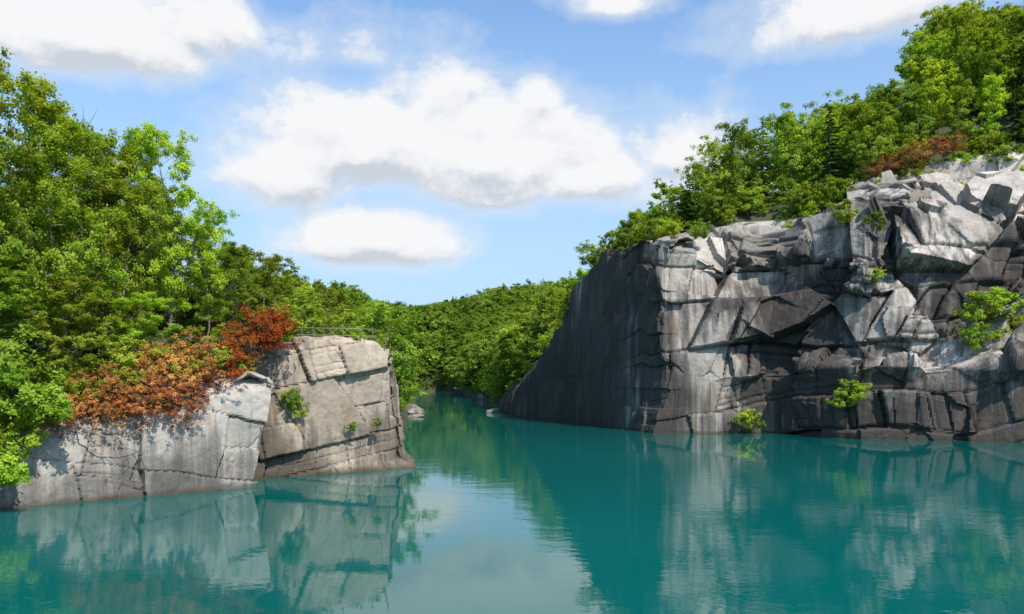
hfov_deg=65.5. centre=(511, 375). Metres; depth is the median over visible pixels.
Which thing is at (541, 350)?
bush
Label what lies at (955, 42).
broadleaf tree
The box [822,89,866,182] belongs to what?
broadleaf tree
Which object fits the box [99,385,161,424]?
dead bush
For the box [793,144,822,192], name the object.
broadleaf tree
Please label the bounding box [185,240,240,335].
broadleaf tree
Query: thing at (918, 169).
bush
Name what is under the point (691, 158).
broadleaf tree
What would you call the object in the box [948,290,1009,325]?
bush
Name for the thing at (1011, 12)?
broadleaf tree
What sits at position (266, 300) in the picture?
broadleaf tree
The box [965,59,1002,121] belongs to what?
broadleaf tree
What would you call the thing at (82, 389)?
bush
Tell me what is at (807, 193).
bush
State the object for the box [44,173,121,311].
broadleaf tree
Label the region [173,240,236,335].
broadleaf tree
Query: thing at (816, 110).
broadleaf tree
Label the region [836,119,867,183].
broadleaf tree
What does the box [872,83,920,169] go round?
broadleaf tree
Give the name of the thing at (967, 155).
bush
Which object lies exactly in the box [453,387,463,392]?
boulder
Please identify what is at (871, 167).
dead bush
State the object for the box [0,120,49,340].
broadleaf tree
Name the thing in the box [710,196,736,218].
bush
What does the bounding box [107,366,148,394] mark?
bush
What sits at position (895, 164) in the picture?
dead bush
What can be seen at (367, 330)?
broadleaf tree
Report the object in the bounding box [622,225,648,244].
bush
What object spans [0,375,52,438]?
bush
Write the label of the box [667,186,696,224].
broadleaf tree
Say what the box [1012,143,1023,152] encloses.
bush
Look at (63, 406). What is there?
bush
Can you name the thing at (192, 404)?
dead bush
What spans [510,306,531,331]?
broadleaf tree
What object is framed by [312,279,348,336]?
broadleaf tree
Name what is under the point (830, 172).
spruce tree
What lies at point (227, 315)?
broadleaf tree
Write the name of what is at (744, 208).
bush
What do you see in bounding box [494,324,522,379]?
broadleaf tree
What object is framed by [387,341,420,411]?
broadleaf tree
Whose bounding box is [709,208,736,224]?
bush
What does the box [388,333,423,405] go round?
broadleaf tree
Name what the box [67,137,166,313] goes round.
broadleaf tree
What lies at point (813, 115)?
broadleaf tree
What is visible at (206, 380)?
dead bush
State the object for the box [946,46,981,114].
broadleaf tree
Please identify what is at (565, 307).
bush
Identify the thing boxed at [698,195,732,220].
bush
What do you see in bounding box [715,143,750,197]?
broadleaf tree
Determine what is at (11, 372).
bush
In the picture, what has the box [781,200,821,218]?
bush
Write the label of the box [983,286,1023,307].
bush
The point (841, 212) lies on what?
bush
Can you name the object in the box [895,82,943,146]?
broadleaf tree
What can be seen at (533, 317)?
broadleaf tree
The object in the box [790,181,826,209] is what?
bush
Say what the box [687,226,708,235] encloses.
bush
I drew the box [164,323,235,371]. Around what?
bush
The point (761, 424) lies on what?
bush
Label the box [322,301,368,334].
broadleaf tree
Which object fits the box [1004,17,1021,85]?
spruce tree
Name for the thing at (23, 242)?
broadleaf tree
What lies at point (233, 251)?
broadleaf tree
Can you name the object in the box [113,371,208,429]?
dead bush
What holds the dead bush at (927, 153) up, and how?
on the granite cliff
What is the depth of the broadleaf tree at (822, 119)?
132.57 m
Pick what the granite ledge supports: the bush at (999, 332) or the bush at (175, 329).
the bush at (175, 329)
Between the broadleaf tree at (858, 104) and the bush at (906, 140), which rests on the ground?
the broadleaf tree at (858, 104)
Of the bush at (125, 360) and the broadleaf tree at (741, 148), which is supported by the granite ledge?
the bush at (125, 360)
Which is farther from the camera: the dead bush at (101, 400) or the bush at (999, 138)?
the bush at (999, 138)
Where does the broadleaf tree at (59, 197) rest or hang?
on the ground
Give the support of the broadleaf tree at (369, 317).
on the ground
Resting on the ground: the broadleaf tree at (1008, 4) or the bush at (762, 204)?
the broadleaf tree at (1008, 4)
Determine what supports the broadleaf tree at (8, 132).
on the granite ledge
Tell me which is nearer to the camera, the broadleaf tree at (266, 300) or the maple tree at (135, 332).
the maple tree at (135, 332)
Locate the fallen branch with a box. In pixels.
[75,413,160,455]
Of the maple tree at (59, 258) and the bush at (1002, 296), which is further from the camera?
the bush at (1002, 296)
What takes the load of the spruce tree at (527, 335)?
on the ground
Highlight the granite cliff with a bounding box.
[498,152,1023,441]
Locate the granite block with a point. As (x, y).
(341, 382)
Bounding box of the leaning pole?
[384,327,388,350]
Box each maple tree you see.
[0,67,74,358]
[0,113,126,384]
[0,252,48,350]
[22,273,119,379]
[24,202,132,368]
[101,291,176,385]
[104,125,188,334]
[118,121,226,338]
[185,208,259,327]
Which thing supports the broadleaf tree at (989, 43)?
on the ground
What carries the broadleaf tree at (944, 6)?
on the ground
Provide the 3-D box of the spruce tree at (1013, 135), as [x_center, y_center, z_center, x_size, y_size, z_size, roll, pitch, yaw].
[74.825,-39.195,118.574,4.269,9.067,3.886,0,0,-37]
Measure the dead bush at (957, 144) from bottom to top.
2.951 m
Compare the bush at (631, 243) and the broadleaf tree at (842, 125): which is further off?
the broadleaf tree at (842, 125)
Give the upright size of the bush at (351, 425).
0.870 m
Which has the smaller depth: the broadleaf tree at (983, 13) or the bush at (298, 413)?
the bush at (298, 413)
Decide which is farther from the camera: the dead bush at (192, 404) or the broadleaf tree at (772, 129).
the broadleaf tree at (772, 129)
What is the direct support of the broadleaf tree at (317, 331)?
on the ground
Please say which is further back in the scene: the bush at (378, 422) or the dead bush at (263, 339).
the bush at (378, 422)
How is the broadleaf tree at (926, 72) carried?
on the ground
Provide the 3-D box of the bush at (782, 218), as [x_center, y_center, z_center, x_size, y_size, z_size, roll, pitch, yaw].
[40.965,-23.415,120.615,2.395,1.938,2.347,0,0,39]
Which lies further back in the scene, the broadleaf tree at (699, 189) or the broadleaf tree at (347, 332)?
the broadleaf tree at (699, 189)
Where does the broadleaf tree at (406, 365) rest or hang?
on the ground
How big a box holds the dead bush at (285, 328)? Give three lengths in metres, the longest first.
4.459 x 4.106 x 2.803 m
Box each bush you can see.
[0,323,50,394]
[0,343,71,417]
[0,369,76,423]
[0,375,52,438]
[0,409,7,452]
[0,413,51,448]
[0,428,33,469]
[0,440,33,487]
[43,392,100,435]
[54,353,113,401]
[63,359,157,422]
[63,363,125,429]
[64,378,108,409]
[80,387,162,439]
[94,336,149,372]
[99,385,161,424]
[100,357,190,409]
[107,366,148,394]
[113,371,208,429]
[124,338,199,391]
[127,332,209,414]
[136,348,182,376]
[146,377,218,425]
[153,323,211,359]
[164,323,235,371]
[166,356,206,381]
[175,341,251,385]
[178,358,244,400]
[201,346,235,370]
[205,323,244,348]
[216,318,260,365]
[216,346,263,377]
[234,302,304,352]
[234,355,257,371]
[246,304,300,342]
[266,329,290,345]
[276,388,303,409]
[286,400,310,416]
[339,326,371,340]
[344,421,359,431]
[366,329,386,344]
[371,418,383,426]
[521,362,531,373]
[527,343,543,356]
[536,333,551,348]
[536,343,546,355]
[544,327,558,341]
[554,297,569,313]
[574,239,603,265]
[589,244,607,258]
[597,231,622,248]
[609,219,643,244]
[617,242,636,248]
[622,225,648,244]
[627,231,648,244]
[637,217,662,239]
[644,217,674,240]
[654,219,688,239]
[658,220,683,235]
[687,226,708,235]
[688,218,712,239]
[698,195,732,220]
[705,211,720,222]
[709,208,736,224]
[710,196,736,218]
[728,408,762,428]
[731,189,763,214]
[733,185,767,211]
[733,195,759,214]
[735,201,752,213]
[745,414,765,430]
[756,202,770,213]
[774,214,788,220]
[779,193,800,212]
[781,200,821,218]
[782,192,805,213]
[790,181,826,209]
[796,188,821,208]
[805,193,824,208]
[813,196,829,209]
[822,177,853,203]
[823,177,857,202]
[824,198,862,227]
[825,390,856,408]
[834,379,872,405]
[856,158,889,177]
[860,210,885,228]
[868,267,886,282]
[875,151,904,170]
[884,144,917,168]
[892,145,923,166]
[893,159,934,176]
[893,166,911,178]
[901,131,934,159]
[902,136,926,151]
[908,138,939,163]
[923,135,957,155]
[945,131,970,155]
[947,125,984,142]
[948,150,975,162]
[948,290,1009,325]
[955,322,993,350]
[961,136,988,156]
[964,131,1001,154]
[974,122,998,142]
[975,306,1023,339]
[979,141,1023,162]
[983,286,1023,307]
[994,134,1008,144]
[995,131,1011,144]
[1006,119,1023,138]
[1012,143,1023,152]
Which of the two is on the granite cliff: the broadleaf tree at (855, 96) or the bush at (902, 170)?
the bush at (902, 170)
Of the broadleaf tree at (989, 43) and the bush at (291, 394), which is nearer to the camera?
the bush at (291, 394)
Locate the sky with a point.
(415, 152)
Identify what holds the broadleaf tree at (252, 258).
on the ground
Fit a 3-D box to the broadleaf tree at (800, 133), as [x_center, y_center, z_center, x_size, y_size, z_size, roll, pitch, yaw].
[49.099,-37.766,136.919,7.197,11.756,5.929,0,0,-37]
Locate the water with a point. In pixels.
(477, 509)
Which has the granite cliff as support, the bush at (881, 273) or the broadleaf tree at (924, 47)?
the bush at (881, 273)
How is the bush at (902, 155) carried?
on the granite cliff
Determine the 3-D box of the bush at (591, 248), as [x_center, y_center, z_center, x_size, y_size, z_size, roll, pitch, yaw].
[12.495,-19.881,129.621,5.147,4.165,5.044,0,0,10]
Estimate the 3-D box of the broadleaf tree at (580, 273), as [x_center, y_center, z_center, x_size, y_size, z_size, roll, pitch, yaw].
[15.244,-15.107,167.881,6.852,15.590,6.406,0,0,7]
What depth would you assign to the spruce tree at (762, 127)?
134.85 m
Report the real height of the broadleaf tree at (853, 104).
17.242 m
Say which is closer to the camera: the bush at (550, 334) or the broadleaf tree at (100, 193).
the broadleaf tree at (100, 193)
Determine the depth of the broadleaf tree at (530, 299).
193.45 m
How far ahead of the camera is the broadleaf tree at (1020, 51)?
127.15 m
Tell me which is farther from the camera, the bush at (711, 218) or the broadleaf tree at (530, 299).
the broadleaf tree at (530, 299)
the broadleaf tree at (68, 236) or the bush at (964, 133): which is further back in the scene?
the bush at (964, 133)
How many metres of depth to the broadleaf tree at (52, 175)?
72.33 m
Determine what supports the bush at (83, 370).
on the granite ledge
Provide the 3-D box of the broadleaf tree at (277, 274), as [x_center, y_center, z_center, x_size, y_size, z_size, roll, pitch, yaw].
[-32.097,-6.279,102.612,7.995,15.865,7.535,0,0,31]
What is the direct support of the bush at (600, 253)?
on the granite cliff
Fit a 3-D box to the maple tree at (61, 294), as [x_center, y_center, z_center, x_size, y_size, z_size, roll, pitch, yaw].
[-29.514,-2.389,53.463,6.070,8.645,6.231,0,0,-28]
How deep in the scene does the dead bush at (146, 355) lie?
54.89 m
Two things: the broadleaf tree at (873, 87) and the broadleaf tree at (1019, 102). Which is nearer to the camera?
the broadleaf tree at (1019, 102)
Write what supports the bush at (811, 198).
on the granite cliff
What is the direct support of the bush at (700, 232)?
on the granite cliff
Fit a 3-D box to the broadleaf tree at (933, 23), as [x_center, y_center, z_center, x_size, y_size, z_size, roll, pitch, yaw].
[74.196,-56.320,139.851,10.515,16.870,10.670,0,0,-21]
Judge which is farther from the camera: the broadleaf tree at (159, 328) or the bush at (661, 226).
the bush at (661, 226)
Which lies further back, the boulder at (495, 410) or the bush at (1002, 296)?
the boulder at (495, 410)
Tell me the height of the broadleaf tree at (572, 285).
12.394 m
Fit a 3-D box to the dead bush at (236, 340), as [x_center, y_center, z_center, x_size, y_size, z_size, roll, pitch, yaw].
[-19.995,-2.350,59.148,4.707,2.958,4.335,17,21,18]
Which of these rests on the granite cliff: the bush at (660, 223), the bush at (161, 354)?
the bush at (660, 223)
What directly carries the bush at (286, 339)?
on the granite block
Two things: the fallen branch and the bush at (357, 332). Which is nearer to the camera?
the fallen branch
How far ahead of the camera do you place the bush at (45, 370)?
48.09 m
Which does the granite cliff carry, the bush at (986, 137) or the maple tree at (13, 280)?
the bush at (986, 137)
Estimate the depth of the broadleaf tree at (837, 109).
140.25 m
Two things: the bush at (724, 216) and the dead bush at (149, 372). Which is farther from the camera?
the bush at (724, 216)
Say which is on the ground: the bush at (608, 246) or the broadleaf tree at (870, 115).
the broadleaf tree at (870, 115)
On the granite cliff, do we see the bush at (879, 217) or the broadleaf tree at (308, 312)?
the bush at (879, 217)
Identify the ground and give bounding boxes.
[0,96,1023,436]
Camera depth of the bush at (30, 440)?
47.38 m
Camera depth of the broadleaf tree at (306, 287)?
82.74 m
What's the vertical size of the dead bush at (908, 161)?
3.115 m
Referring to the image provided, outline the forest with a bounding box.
[160,38,1020,403]
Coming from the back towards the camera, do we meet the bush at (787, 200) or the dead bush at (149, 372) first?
the bush at (787, 200)
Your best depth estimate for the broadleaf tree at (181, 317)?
74.41 m
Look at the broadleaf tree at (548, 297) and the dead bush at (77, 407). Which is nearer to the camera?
the dead bush at (77, 407)
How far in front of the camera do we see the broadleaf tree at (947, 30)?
142.86 m
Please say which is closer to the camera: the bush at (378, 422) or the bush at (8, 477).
the bush at (8, 477)
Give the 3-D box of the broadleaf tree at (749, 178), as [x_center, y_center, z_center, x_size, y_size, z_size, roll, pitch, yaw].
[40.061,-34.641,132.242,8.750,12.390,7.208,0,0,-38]
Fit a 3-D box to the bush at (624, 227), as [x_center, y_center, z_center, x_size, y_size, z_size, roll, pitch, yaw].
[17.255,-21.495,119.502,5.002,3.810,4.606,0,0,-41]
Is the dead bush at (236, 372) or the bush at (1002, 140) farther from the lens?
the bush at (1002, 140)
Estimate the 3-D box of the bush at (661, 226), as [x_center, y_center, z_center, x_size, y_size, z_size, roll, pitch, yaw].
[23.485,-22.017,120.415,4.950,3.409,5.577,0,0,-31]
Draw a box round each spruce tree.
[514,309,530,366]
[525,295,549,363]
[749,122,774,194]
[810,100,849,195]
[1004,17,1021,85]
[1004,82,1023,141]
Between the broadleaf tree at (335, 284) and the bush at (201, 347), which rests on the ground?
the broadleaf tree at (335, 284)
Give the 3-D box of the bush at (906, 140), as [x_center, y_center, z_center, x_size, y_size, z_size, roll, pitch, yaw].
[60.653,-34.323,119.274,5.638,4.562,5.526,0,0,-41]
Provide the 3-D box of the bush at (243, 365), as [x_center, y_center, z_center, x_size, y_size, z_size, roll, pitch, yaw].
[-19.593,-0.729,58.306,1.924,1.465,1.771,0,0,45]
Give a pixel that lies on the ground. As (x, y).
(772, 214)
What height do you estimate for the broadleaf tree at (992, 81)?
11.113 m
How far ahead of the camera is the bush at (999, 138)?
117.95 m
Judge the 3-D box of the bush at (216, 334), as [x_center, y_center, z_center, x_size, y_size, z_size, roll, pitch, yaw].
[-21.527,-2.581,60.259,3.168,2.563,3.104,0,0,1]
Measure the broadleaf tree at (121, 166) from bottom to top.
17.100 m
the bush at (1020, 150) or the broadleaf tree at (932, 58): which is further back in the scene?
the broadleaf tree at (932, 58)
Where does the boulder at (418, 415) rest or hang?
on the ground
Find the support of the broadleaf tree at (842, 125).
on the ground
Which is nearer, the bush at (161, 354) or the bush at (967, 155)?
the bush at (161, 354)
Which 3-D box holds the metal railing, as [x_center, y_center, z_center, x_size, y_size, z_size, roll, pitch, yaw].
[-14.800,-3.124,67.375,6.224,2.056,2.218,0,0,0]
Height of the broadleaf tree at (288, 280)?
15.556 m
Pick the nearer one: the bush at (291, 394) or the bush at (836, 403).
the bush at (291, 394)
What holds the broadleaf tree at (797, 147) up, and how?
on the ground
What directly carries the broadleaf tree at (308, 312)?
on the ground
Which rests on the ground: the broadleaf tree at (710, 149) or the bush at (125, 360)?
the broadleaf tree at (710, 149)
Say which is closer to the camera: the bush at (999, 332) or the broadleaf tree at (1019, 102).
the bush at (999, 332)
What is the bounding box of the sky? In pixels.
[0,0,1023,307]
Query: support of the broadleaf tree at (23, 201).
on the ground
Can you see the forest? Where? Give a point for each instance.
(474, 352)
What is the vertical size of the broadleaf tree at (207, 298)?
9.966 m
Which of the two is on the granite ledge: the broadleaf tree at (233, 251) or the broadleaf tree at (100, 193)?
the broadleaf tree at (100, 193)
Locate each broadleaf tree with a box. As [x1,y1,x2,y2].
[0,46,40,173]
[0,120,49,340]
[0,175,51,341]
[0,177,64,332]
[0,205,33,322]
[3,143,73,293]
[16,173,57,273]
[21,139,149,355]
[30,129,127,328]
[35,114,172,307]
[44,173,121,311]
[47,113,165,365]
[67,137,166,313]
[75,176,182,370]
[105,198,191,315]
[142,178,215,335]
[151,264,197,334]
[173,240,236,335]
[181,222,228,335]
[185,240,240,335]
[194,241,278,331]
[194,285,250,335]
[202,242,273,328]
[225,256,307,337]
[228,250,309,342]
[252,267,285,294]
[253,276,292,341]
[270,291,344,341]
[273,271,307,322]
[287,297,324,336]
[288,281,321,338]
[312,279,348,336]
[317,320,337,336]
[318,280,356,314]
[318,306,385,341]
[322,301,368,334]
[327,325,359,338]
[339,307,366,324]
[351,298,441,407]
[360,314,381,335]
[360,321,385,345]
[362,310,402,368]
[382,336,416,396]
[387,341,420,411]
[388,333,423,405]
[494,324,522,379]
[509,309,547,364]
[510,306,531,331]
[525,297,541,323]
[526,287,565,343]
[527,282,571,348]
[529,293,561,309]
[532,293,558,324]
[557,277,580,319]
[570,267,586,289]
[626,208,645,225]
[661,187,688,227]
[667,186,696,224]
[674,155,719,226]
[686,166,718,216]
[690,133,736,211]
[713,117,770,203]
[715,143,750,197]
[722,129,769,192]
[729,128,772,196]
[757,112,813,194]
[761,123,795,167]
[763,102,828,198]
[785,124,813,183]
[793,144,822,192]
[799,109,845,182]
[799,112,843,180]
[802,101,846,134]
[802,108,841,172]
[804,103,853,169]
[812,118,854,184]
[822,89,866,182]
[825,99,861,171]
[825,116,856,177]
[835,100,863,179]
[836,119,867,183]
[838,104,868,182]
[843,115,899,181]
[844,103,890,180]
[849,100,908,171]
[857,78,913,171]
[857,92,896,124]
[862,84,897,123]
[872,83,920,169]
[894,35,956,134]
[895,29,958,114]
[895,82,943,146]
[896,30,935,73]
[898,58,957,136]
[902,9,967,74]
[918,12,967,76]
[918,48,942,87]
[930,0,983,61]
[931,0,996,99]
[935,78,983,151]
[938,26,984,121]
[940,1,981,90]
[945,2,994,82]
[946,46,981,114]
[957,27,1021,113]
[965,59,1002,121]
[969,6,1009,75]
[971,74,1010,133]
[973,5,1023,113]
[988,0,1023,37]
[989,5,1023,46]
[997,22,1023,97]
[1008,13,1023,80]
[1016,84,1023,123]
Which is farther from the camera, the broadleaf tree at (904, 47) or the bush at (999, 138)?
the broadleaf tree at (904, 47)
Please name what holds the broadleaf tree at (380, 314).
on the ground
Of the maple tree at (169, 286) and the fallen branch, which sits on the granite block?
the maple tree at (169, 286)
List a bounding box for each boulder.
[405,404,423,410]
[407,408,423,413]
[408,413,423,416]
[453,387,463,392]
[477,394,482,399]
[486,408,498,412]
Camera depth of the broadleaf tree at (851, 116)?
144.06 m
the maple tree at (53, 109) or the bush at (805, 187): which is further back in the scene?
the bush at (805, 187)
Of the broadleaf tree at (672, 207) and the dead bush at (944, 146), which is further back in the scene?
the broadleaf tree at (672, 207)
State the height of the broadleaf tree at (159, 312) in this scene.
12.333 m
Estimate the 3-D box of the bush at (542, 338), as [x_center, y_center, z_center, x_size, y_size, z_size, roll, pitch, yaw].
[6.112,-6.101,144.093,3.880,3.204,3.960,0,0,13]
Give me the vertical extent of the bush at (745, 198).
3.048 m
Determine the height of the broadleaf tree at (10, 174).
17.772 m
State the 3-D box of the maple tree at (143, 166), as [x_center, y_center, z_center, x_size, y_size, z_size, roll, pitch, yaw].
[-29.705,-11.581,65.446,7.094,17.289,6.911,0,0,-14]
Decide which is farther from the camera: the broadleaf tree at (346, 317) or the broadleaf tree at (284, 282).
the broadleaf tree at (346, 317)
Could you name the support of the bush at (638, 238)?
on the granite cliff
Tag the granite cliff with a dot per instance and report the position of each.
(779, 327)
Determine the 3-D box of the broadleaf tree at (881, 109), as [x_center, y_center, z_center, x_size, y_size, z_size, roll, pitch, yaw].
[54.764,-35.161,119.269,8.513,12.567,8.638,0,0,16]
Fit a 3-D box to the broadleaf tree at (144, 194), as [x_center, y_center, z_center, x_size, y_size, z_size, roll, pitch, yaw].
[-28.749,-7.032,59.827,7.458,15.811,7.476,0,0,-21]
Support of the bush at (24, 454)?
on the granite ledge
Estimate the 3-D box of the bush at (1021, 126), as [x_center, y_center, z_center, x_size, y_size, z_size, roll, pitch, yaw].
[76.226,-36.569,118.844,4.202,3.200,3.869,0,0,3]
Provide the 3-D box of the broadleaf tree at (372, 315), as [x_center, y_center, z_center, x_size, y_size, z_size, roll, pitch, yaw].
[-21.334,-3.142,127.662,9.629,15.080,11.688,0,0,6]
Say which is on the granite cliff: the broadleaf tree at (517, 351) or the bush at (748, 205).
the bush at (748, 205)
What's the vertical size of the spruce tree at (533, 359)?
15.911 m
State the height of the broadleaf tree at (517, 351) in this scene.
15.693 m
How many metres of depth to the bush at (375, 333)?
70.91 m
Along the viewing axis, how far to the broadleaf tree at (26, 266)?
63.44 m
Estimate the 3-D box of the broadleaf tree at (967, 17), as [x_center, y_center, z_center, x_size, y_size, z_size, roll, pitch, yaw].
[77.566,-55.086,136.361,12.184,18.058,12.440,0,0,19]
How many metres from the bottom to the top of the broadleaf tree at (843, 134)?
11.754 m
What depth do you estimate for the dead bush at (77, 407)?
49.88 m
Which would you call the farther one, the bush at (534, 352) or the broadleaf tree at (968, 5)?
the bush at (534, 352)
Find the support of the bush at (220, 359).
on the granite ledge
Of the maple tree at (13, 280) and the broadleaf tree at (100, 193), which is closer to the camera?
the maple tree at (13, 280)
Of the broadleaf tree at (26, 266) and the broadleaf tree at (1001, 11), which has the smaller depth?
the broadleaf tree at (26, 266)
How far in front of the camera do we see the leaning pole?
68.30 m
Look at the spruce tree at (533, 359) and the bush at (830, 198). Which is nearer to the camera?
the bush at (830, 198)
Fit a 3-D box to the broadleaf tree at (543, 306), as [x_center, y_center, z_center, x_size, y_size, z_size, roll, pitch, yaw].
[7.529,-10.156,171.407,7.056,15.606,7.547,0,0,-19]
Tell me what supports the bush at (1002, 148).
on the granite cliff
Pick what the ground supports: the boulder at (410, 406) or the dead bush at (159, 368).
the boulder at (410, 406)
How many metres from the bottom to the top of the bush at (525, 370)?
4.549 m
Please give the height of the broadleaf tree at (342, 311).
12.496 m
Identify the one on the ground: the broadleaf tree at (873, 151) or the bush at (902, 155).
the broadleaf tree at (873, 151)
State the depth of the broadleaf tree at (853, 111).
142.08 m
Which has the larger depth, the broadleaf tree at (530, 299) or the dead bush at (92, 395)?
the broadleaf tree at (530, 299)
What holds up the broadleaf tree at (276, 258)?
on the ground
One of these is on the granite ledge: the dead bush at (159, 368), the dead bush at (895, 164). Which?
the dead bush at (159, 368)
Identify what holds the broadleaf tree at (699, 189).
on the ground
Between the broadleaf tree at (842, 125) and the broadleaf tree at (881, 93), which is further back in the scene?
the broadleaf tree at (842, 125)
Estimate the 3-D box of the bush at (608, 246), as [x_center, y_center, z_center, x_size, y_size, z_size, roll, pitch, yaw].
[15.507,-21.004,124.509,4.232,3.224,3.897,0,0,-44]
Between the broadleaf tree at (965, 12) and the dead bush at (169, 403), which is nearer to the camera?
the dead bush at (169, 403)
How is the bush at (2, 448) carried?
on the granite ledge
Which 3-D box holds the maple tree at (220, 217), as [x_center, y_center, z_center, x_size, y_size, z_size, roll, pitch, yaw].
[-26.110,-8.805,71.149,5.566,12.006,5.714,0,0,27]
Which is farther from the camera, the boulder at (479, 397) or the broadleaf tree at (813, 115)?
the boulder at (479, 397)
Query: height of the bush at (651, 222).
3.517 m
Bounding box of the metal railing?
[297,326,375,340]
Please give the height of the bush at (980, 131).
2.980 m
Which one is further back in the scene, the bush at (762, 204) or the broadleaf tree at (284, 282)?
the bush at (762, 204)
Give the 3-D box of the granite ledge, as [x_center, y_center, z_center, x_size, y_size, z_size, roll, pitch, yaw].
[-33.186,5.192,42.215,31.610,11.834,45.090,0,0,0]
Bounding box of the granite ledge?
[0,371,273,508]
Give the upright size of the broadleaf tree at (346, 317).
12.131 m
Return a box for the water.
[0,391,1023,613]
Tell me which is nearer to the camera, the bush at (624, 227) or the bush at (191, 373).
the bush at (191, 373)
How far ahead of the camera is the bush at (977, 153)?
118.23 m
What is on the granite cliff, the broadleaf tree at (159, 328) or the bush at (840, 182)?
the bush at (840, 182)
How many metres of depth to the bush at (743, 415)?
108.35 m
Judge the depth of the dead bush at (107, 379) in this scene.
51.80 m
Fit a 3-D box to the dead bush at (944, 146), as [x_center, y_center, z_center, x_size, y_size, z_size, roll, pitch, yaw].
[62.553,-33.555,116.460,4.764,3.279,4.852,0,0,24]
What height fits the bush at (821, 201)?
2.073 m
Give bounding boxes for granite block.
[177,335,415,478]
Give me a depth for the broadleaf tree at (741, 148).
136.13 m
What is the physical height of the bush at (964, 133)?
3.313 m
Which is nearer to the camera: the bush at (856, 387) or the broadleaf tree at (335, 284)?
the bush at (856, 387)
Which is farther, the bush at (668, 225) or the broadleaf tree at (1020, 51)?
the broadleaf tree at (1020, 51)
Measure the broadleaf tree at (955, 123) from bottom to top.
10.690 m
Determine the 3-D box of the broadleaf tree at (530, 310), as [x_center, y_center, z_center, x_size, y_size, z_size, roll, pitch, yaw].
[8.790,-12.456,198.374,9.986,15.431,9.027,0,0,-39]
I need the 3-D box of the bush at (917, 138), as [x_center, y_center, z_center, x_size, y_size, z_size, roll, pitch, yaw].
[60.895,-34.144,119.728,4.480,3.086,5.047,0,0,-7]
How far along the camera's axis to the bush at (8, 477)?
45.54 m
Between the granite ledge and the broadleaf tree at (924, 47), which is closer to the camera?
the granite ledge
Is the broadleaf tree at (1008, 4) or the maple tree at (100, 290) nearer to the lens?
the maple tree at (100, 290)
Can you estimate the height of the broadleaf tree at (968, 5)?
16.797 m
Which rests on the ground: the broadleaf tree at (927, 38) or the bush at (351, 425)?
the broadleaf tree at (927, 38)
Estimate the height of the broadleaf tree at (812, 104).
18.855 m
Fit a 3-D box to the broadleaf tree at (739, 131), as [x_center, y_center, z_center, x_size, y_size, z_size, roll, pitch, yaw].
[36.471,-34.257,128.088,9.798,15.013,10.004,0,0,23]
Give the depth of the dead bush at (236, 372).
57.63 m
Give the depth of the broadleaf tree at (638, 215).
143.74 m
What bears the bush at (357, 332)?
on the granite block
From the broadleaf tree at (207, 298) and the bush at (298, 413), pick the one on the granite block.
the bush at (298, 413)
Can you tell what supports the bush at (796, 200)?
on the granite cliff
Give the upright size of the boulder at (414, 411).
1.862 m
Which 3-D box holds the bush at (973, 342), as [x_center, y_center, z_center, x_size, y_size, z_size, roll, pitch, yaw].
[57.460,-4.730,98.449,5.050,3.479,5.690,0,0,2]
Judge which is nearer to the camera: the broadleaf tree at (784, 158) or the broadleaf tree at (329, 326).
the broadleaf tree at (329, 326)
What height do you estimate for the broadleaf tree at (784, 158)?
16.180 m
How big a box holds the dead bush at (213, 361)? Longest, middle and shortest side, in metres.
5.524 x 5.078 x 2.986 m
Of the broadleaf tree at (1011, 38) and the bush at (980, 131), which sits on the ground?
the broadleaf tree at (1011, 38)
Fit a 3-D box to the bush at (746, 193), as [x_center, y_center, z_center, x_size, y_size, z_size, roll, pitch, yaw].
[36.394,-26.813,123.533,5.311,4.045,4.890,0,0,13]
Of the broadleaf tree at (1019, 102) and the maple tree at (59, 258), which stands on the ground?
the broadleaf tree at (1019, 102)

